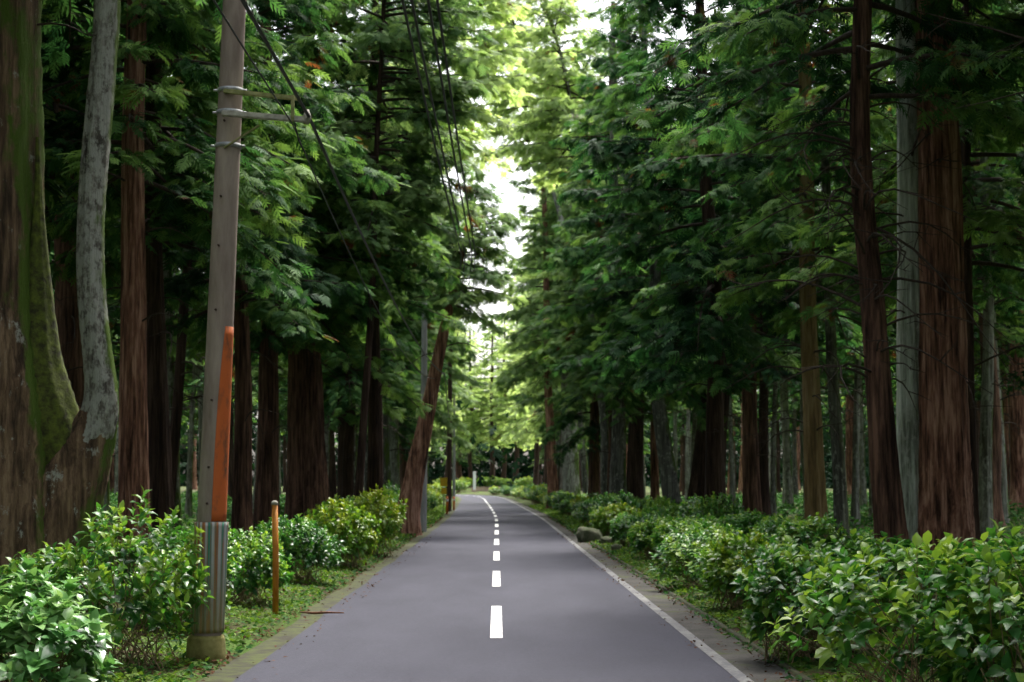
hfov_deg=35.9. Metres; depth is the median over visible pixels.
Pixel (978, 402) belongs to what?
conifer tree
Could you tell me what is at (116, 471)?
conifer tree
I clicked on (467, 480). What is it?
leafy shrub
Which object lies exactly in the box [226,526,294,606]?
leafy shrub
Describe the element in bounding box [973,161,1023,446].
conifer tree
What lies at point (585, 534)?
mossy rock
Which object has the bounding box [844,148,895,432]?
conifer tree
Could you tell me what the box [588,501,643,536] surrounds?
leafy shrub
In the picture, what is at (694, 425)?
conifer tree
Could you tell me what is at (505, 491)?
leafy shrub
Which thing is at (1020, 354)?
conifer tree
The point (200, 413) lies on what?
conifer tree
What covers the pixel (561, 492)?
leafy shrub
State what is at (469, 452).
roadside conifer
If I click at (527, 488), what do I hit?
leafy shrub
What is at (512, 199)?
sky
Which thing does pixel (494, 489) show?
leafy shrub
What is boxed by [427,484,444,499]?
leafy shrub
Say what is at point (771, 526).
leafy shrub
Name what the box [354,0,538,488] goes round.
broadleaf tree
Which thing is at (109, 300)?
conifer tree
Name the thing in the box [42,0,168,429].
conifer tree
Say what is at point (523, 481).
leafy shrub
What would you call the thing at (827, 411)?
conifer tree
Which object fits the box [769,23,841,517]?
conifer tree
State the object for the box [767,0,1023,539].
cedar tree
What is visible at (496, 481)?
leafy shrub
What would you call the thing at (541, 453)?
roadside conifer
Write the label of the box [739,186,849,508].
conifer tree
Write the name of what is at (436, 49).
overhead cable
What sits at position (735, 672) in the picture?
edge line
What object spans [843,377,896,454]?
conifer tree
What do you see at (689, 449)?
conifer tree
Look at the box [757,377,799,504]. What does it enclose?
conifer tree
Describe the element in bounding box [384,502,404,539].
leafy shrub
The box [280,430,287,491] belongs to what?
conifer tree
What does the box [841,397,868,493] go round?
conifer tree
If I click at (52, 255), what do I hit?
conifer tree
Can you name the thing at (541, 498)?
leafy shrub
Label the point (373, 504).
leafy shrub
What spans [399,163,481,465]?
roadside conifer
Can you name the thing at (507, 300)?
broadleaf tree
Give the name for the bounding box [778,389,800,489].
conifer tree
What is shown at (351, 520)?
leafy shrub
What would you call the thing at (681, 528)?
leafy shrub
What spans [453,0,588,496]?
broadleaf tree
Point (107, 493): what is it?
conifer tree
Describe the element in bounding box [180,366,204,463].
conifer tree
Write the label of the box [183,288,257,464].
conifer tree
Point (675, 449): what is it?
conifer tree
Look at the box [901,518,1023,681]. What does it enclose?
leafy shrub
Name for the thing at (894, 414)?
conifer tree
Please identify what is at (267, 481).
cedar tree
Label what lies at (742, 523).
leafy shrub
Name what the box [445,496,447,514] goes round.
marker post
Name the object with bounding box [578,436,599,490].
roadside conifer
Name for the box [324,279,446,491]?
cedar tree
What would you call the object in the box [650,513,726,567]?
leafy shrub
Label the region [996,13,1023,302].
conifer tree
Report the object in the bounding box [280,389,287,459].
conifer tree
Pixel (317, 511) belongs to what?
leafy shrub
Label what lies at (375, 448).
cedar tree
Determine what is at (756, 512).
leafy shrub
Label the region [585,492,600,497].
leafy shrub
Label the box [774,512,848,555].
leafy shrub
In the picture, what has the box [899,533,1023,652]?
leafy shrub
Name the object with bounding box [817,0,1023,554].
cedar tree
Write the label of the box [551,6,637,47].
overhead cable
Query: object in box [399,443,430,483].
roadside conifer
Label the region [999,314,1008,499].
conifer tree
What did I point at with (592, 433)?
roadside conifer
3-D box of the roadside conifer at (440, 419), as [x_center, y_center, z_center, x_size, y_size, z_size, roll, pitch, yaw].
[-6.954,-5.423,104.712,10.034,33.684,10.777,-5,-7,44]
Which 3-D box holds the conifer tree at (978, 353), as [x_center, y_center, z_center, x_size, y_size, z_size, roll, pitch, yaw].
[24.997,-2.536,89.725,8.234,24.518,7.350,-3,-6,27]
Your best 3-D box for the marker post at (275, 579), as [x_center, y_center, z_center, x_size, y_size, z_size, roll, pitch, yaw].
[-3.567,3.350,23.763,0.133,1.891,0.100,0,-5,-1]
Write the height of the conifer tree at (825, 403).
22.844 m
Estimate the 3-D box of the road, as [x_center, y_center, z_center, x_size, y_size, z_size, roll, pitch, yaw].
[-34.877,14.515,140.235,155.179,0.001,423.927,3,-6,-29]
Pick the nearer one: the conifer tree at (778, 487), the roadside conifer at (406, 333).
the roadside conifer at (406, 333)
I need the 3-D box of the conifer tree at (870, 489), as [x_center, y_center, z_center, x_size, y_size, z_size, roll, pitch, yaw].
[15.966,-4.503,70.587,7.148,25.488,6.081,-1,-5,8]
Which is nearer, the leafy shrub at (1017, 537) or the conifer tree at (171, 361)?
the leafy shrub at (1017, 537)
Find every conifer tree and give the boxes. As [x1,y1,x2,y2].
[41,8,83,206]
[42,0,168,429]
[43,14,221,409]
[45,101,120,305]
[49,208,116,295]
[103,315,119,514]
[105,18,273,533]
[105,78,207,521]
[110,453,114,491]
[114,413,118,493]
[168,48,204,521]
[169,52,259,521]
[176,267,233,517]
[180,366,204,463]
[180,395,197,456]
[180,400,197,468]
[181,403,197,453]
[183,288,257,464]
[184,377,234,491]
[184,401,197,489]
[228,376,257,499]
[230,261,287,508]
[248,286,287,447]
[252,378,331,458]
[252,379,287,458]
[279,388,285,495]
[280,360,337,477]
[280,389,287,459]
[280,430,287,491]
[329,413,337,498]
[626,425,649,468]
[626,433,627,471]
[644,418,649,467]
[644,431,649,496]
[666,282,758,467]
[667,393,740,465]
[667,401,681,470]
[667,407,686,461]
[667,407,691,495]
[669,409,690,477]
[671,411,691,491]
[675,375,739,475]
[680,394,690,500]
[725,141,791,465]
[726,391,741,495]
[726,392,758,490]
[726,394,741,456]
[727,325,758,503]
[727,391,768,467]
[737,387,771,494]
[738,383,799,492]
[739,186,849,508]
[757,313,797,515]
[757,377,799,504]
[757,389,780,483]
[768,384,827,497]
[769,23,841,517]
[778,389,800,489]
[788,321,830,456]
[792,400,830,464]
[812,0,896,525]
[817,23,896,515]
[818,186,853,497]
[819,184,896,506]
[822,384,845,451]
[827,348,895,448]
[827,393,845,434]
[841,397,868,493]
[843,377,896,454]
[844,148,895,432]
[849,334,980,391]
[853,344,896,405]
[863,400,895,433]
[883,2,1023,528]
[886,135,1015,385]
[895,308,1010,368]
[914,10,1023,238]
[973,4,1023,524]
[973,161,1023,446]
[974,188,1021,498]
[974,315,1008,445]
[974,320,997,411]
[975,375,980,479]
[977,388,980,435]
[993,4,1023,510]
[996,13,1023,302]
[999,266,1023,453]
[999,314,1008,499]
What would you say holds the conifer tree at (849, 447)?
on the ground
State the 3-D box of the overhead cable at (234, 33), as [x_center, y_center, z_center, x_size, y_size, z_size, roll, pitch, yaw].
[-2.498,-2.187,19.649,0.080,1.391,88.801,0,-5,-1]
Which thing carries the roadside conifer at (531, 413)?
on the ground
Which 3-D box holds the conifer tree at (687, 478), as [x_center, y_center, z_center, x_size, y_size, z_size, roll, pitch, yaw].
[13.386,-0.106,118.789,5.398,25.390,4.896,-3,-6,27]
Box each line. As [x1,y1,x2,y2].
[485,495,753,681]
[490,606,502,637]
[492,571,500,585]
[493,551,499,559]
[494,539,498,544]
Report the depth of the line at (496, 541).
52.45 m
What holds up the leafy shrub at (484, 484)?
on the ground
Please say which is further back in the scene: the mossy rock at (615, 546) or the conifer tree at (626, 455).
the conifer tree at (626, 455)
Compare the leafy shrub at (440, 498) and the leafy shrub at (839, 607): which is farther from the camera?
the leafy shrub at (440, 498)
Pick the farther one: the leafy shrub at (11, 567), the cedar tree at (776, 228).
the cedar tree at (776, 228)
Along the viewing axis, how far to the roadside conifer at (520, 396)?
137.88 m
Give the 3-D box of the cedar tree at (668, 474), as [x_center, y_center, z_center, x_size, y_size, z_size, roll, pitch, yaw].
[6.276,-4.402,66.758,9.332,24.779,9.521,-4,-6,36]
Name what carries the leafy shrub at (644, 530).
on the ground
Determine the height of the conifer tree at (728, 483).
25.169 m
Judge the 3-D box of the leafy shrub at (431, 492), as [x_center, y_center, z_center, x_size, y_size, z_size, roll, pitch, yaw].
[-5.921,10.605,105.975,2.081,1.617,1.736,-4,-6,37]
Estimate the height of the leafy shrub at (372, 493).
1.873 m
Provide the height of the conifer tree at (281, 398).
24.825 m
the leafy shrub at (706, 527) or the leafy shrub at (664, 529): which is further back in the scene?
the leafy shrub at (664, 529)
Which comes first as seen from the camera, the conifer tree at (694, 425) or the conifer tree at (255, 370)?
the conifer tree at (255, 370)
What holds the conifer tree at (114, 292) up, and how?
on the ground
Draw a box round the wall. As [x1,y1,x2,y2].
[471,487,499,490]
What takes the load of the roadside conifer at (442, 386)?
on the ground
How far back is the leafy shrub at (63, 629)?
12.87 m
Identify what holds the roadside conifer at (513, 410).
on the ground
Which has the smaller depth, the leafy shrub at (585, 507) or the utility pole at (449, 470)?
the leafy shrub at (585, 507)
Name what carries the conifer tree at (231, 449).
on the ground
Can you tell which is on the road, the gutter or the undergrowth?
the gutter
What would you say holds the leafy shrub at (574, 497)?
on the ground
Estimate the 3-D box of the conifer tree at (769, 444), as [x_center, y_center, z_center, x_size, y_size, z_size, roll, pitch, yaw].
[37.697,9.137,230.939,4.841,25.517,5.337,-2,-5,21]
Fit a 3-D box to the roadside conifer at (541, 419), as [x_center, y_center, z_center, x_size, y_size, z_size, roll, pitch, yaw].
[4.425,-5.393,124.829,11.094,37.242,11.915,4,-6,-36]
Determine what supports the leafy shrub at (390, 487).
on the ground
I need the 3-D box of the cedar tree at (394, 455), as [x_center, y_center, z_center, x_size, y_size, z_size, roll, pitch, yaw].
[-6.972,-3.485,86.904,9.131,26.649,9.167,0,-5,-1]
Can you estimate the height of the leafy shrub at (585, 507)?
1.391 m
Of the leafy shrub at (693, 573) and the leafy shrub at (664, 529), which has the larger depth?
the leafy shrub at (664, 529)
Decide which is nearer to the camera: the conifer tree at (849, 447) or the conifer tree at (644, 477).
the conifer tree at (849, 447)
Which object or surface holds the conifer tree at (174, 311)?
on the ground
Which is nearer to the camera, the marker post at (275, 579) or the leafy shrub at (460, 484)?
the marker post at (275, 579)
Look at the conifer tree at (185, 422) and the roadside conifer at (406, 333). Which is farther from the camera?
the conifer tree at (185, 422)
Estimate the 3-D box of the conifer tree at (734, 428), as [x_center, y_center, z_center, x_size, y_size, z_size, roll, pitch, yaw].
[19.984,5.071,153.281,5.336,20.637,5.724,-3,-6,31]
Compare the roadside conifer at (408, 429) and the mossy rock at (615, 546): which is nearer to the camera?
the mossy rock at (615, 546)
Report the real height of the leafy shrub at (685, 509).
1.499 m
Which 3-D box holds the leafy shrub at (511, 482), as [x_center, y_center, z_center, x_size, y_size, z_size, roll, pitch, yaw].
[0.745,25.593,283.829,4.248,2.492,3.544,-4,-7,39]
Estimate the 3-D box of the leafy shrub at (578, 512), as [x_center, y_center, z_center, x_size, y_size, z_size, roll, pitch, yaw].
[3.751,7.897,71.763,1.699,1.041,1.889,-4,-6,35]
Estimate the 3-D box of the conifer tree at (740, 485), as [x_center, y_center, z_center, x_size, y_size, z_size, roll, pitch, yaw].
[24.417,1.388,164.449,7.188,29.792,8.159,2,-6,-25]
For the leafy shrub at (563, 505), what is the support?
on the ground
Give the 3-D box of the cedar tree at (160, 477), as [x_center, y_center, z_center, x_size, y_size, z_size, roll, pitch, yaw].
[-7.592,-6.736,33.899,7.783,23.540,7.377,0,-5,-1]
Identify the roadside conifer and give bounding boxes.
[279,40,427,499]
[321,0,471,486]
[324,139,459,464]
[335,62,487,489]
[399,140,475,464]
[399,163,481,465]
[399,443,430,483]
[428,394,452,461]
[431,328,483,477]
[433,334,487,478]
[439,319,479,407]
[445,330,500,486]
[460,316,513,477]
[475,320,528,478]
[481,306,533,477]
[498,291,541,485]
[500,382,541,484]
[501,135,561,488]
[505,235,544,429]
[507,46,607,476]
[508,183,589,488]
[508,196,539,430]
[509,277,546,486]
[524,437,578,466]
[525,96,650,496]
[529,0,702,494]
[568,0,859,512]
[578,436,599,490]
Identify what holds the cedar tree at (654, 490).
on the ground
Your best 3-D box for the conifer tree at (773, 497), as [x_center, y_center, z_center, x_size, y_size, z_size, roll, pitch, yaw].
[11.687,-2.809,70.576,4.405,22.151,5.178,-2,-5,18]
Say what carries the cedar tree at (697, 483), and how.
on the ground
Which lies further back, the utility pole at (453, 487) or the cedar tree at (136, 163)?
the utility pole at (453, 487)
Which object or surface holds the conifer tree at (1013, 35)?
on the ground
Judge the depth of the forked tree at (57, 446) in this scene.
20.72 m
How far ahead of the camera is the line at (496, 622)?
22.44 m
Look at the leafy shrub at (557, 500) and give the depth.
93.94 m
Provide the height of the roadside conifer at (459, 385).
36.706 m
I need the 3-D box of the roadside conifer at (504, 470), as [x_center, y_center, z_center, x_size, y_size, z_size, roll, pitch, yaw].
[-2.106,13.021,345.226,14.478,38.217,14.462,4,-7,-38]
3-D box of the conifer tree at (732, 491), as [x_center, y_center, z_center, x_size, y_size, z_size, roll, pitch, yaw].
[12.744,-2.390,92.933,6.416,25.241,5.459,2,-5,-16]
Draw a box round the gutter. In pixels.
[496,496,801,681]
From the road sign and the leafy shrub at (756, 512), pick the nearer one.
the leafy shrub at (756, 512)
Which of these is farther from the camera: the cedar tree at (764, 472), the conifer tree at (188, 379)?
the conifer tree at (188, 379)
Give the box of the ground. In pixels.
[0,486,1023,681]
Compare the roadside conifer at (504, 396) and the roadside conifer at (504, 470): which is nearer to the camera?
the roadside conifer at (504, 396)
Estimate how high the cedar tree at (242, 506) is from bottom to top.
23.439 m
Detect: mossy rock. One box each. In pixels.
[576,527,602,542]
[598,536,614,543]
[611,544,622,549]
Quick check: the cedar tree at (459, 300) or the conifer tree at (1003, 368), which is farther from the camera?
the conifer tree at (1003, 368)
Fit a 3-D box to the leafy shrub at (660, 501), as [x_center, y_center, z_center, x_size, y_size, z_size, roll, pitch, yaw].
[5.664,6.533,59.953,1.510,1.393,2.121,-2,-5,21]
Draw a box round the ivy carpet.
[3,514,932,681]
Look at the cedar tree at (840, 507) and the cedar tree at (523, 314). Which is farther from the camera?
the cedar tree at (523, 314)
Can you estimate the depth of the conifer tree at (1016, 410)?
78.56 m
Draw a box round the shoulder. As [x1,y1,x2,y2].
[197,496,460,681]
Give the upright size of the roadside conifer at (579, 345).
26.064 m
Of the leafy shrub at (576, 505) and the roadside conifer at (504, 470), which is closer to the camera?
the leafy shrub at (576, 505)
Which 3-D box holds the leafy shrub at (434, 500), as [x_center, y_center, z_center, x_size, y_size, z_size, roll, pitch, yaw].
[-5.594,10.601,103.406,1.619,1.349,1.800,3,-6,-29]
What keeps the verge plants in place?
on the ground
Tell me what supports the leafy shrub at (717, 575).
on the ground
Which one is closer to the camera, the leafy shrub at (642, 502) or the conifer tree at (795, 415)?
the leafy shrub at (642, 502)
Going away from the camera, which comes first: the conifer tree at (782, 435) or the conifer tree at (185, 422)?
the conifer tree at (782, 435)
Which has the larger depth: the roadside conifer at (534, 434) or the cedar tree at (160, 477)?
the roadside conifer at (534, 434)
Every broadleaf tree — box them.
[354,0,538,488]
[427,237,478,483]
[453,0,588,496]
[489,0,632,494]
[495,188,559,475]
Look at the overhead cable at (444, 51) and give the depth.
30.64 m
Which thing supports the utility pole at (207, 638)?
on the ground
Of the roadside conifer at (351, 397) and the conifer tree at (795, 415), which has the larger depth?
the conifer tree at (795, 415)
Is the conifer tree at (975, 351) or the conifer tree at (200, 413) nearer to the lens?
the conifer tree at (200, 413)
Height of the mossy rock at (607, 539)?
0.302 m
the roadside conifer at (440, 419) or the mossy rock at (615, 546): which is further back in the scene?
the roadside conifer at (440, 419)
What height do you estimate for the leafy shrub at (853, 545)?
1.441 m
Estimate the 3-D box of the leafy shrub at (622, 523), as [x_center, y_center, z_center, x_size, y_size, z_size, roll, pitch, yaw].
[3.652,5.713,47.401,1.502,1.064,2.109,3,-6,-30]
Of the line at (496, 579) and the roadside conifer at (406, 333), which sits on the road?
the line at (496, 579)
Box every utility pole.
[186,0,310,663]
[420,276,445,531]
[446,341,470,511]
[452,396,454,502]
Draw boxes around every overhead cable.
[213,0,434,378]
[240,0,449,416]
[294,122,305,153]
[401,0,461,324]
[410,0,465,336]
[427,0,472,334]
[436,0,475,335]
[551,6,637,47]
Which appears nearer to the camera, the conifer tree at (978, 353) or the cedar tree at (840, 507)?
the cedar tree at (840, 507)
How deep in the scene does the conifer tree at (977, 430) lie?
138.06 m
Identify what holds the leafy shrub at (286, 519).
on the ground
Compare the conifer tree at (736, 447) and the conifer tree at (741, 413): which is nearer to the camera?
the conifer tree at (741, 413)
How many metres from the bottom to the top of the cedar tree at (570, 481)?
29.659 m
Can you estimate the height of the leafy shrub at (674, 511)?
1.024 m
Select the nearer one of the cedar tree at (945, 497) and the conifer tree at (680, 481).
the cedar tree at (945, 497)
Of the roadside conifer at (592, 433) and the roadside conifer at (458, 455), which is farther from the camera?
the roadside conifer at (458, 455)
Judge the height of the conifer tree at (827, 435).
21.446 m
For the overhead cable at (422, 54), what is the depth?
30.26 m
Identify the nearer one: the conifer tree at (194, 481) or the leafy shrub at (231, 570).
the leafy shrub at (231, 570)
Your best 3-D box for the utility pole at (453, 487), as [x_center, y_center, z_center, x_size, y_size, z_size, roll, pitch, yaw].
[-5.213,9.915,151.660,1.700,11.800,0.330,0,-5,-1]
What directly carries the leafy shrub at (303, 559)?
on the ground
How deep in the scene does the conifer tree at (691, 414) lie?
125.55 m
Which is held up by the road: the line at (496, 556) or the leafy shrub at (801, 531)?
the line at (496, 556)
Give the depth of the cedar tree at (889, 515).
27.71 m
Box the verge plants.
[32,504,992,681]
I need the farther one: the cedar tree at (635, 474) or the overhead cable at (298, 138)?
the cedar tree at (635, 474)
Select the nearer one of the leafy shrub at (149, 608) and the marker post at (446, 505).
the leafy shrub at (149, 608)
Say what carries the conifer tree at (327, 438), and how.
on the ground
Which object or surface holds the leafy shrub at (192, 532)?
on the ground
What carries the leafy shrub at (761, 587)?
on the ground
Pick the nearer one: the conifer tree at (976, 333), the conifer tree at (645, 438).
the conifer tree at (976, 333)
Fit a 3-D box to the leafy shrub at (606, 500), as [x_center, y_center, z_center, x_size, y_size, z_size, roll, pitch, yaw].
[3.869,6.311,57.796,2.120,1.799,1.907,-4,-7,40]
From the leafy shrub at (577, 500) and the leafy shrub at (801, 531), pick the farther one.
the leafy shrub at (577, 500)
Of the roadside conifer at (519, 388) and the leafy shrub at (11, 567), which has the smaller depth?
the leafy shrub at (11, 567)
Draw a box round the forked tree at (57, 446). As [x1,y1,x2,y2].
[0,0,287,613]
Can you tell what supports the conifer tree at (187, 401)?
on the ground
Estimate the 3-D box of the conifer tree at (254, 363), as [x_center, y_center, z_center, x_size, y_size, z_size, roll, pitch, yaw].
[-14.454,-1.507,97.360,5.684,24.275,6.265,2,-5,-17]
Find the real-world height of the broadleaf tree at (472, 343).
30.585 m
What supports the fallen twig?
on the shoulder
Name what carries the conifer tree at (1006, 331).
on the ground
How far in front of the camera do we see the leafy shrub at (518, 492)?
174.23 m
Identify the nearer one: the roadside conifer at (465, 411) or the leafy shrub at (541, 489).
the leafy shrub at (541, 489)
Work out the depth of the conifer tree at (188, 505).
73.56 m
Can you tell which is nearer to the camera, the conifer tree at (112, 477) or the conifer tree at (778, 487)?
the conifer tree at (112, 477)
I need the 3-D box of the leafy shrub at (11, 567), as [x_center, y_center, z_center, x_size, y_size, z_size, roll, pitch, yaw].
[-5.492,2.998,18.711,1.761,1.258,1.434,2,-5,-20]
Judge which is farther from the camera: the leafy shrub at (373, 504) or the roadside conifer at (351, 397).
the roadside conifer at (351, 397)
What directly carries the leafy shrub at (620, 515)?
on the ground
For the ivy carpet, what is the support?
on the ground
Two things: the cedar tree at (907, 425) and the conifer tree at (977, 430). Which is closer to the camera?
the cedar tree at (907, 425)
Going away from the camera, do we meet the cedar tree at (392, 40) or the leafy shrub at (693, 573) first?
the leafy shrub at (693, 573)
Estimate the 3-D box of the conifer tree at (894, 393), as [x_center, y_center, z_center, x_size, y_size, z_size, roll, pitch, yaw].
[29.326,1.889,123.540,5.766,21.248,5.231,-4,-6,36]
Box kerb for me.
[469,494,814,681]
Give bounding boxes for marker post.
[271,500,278,613]
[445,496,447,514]
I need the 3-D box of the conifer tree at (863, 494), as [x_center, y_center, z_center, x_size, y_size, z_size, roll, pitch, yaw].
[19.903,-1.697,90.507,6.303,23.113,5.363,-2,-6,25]
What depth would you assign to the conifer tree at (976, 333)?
67.52 m
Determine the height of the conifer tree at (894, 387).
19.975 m
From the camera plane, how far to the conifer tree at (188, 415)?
168.26 m
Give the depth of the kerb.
21.52 m
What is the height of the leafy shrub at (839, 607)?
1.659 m
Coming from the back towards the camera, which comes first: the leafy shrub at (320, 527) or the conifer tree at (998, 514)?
the conifer tree at (998, 514)
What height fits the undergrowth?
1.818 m
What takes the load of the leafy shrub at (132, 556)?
on the ground
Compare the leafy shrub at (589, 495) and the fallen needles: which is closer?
the fallen needles
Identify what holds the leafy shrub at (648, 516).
on the ground
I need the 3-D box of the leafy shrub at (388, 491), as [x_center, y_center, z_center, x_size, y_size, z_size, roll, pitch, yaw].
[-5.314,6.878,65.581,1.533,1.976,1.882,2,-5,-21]
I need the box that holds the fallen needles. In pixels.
[212,533,766,681]
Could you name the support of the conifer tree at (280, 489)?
on the ground
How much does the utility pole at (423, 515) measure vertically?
12.300 m
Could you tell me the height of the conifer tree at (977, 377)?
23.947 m
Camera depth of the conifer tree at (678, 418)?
215.09 m
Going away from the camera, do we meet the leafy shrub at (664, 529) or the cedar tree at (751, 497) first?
the leafy shrub at (664, 529)
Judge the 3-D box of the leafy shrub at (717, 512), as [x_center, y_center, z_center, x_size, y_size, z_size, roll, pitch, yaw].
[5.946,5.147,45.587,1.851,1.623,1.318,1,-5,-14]
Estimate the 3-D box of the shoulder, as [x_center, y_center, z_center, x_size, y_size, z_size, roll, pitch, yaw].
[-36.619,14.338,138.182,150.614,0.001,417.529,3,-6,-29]
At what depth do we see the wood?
362.19 m
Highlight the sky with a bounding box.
[171,0,892,478]
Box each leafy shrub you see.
[0,541,120,632]
[0,556,121,681]
[38,487,214,670]
[94,528,193,594]
[129,543,242,629]
[174,525,245,578]
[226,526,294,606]
[252,515,311,567]
[253,513,348,584]
[297,513,348,559]
[302,495,357,519]
[304,494,381,568]
[337,484,407,556]
[338,488,392,541]
[383,480,400,497]
[383,485,398,504]
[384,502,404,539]
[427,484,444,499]
[427,488,430,509]
[427,488,438,502]
[428,494,438,510]
[436,492,441,503]
[455,479,470,492]
[457,477,472,487]
[476,477,491,486]
[483,475,504,486]
[490,487,500,494]
[500,487,509,495]
[505,478,522,485]
[511,489,526,499]
[514,475,532,486]
[522,483,533,500]
[529,483,545,503]
[531,486,546,503]
[537,491,546,505]
[547,491,556,508]
[551,493,574,513]
[553,489,571,503]
[556,499,574,515]
[560,494,579,512]
[569,500,588,515]
[570,494,588,514]
[571,507,589,521]
[579,495,599,525]
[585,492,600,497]
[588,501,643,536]
[590,489,640,533]
[609,514,638,546]
[610,511,639,543]
[626,514,684,560]
[628,505,670,548]
[632,511,669,553]
[633,497,654,513]
[642,495,678,516]
[648,529,746,588]
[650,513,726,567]
[660,517,726,570]
[661,503,694,518]
[676,519,740,578]
[678,494,703,519]
[685,530,800,597]
[687,491,744,519]
[699,527,785,609]
[714,512,770,535]
[715,508,770,534]
[730,535,876,665]
[749,515,802,545]
[754,513,810,536]
[762,530,1023,681]
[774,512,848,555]
[791,528,938,634]
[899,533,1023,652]
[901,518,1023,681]
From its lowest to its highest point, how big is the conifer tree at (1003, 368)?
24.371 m
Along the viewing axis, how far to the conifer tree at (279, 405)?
130.50 m
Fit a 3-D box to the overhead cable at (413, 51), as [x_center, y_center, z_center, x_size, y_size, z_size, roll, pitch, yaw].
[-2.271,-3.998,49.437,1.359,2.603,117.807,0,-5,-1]
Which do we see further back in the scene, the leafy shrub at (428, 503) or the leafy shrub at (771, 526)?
the leafy shrub at (428, 503)
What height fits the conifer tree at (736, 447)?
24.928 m
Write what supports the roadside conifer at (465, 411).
on the ground
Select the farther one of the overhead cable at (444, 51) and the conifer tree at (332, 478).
the conifer tree at (332, 478)
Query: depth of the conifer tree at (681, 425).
172.61 m
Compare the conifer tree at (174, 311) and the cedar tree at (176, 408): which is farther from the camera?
the conifer tree at (174, 311)
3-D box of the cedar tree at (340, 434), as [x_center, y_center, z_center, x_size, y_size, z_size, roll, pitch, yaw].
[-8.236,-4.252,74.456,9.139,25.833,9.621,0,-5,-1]
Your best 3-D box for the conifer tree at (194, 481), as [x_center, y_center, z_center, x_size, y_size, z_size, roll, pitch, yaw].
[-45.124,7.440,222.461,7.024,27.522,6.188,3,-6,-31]
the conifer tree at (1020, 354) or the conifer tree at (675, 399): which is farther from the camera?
the conifer tree at (675, 399)
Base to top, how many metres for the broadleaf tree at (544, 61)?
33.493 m
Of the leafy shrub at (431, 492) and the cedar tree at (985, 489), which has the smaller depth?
the cedar tree at (985, 489)
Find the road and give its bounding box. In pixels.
[232,494,739,681]
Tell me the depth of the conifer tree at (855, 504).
61.92 m
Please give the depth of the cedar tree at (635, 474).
91.44 m
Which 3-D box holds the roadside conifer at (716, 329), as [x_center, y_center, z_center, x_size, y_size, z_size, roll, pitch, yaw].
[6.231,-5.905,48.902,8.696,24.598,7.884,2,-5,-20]
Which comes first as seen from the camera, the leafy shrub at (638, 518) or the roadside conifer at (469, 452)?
the leafy shrub at (638, 518)
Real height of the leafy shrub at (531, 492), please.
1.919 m
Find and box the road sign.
[440,478,446,510]
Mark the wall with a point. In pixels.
(482, 488)
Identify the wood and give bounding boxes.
[114,376,868,488]
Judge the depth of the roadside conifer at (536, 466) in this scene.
237.28 m
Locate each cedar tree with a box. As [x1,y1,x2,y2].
[41,0,315,575]
[41,0,338,544]
[105,0,413,547]
[112,27,287,503]
[162,1,406,529]
[173,0,460,522]
[252,11,431,499]
[283,0,501,501]
[316,0,490,540]
[321,139,463,490]
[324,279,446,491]
[384,180,529,535]
[485,131,571,508]
[507,30,691,494]
[519,129,587,495]
[546,0,741,503]
[569,55,697,499]
[591,71,696,499]
[609,12,819,502]
[624,0,1023,582]
[627,0,980,537]
[630,0,884,516]
[669,0,887,515]
[711,0,896,542]
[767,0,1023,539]
[775,0,1023,542]
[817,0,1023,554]
[841,0,1023,541]
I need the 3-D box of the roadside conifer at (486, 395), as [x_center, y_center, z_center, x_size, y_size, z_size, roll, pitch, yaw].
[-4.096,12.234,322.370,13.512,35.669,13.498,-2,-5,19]
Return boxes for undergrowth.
[0,488,1023,681]
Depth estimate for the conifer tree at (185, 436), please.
195.28 m
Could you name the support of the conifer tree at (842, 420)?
on the ground
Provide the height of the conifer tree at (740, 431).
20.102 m
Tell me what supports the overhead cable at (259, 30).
attached to the utility pole at (207, 638)
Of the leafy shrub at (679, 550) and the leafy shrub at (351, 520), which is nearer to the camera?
the leafy shrub at (679, 550)
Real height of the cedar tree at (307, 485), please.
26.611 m
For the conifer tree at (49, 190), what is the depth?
31.34 m
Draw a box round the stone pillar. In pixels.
[472,472,476,491]
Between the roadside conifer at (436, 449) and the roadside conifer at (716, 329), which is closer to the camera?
the roadside conifer at (716, 329)
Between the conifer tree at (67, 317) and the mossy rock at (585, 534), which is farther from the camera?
the mossy rock at (585, 534)
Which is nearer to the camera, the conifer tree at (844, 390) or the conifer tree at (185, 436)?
the conifer tree at (844, 390)
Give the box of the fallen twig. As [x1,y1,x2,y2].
[300,611,343,613]
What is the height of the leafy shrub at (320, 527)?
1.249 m
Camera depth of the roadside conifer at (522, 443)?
294.42 m
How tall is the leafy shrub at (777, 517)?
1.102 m
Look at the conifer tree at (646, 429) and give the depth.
224.90 m
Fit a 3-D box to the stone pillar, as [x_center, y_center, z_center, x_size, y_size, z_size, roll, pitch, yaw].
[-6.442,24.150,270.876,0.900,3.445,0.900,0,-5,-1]
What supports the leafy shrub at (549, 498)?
on the ground

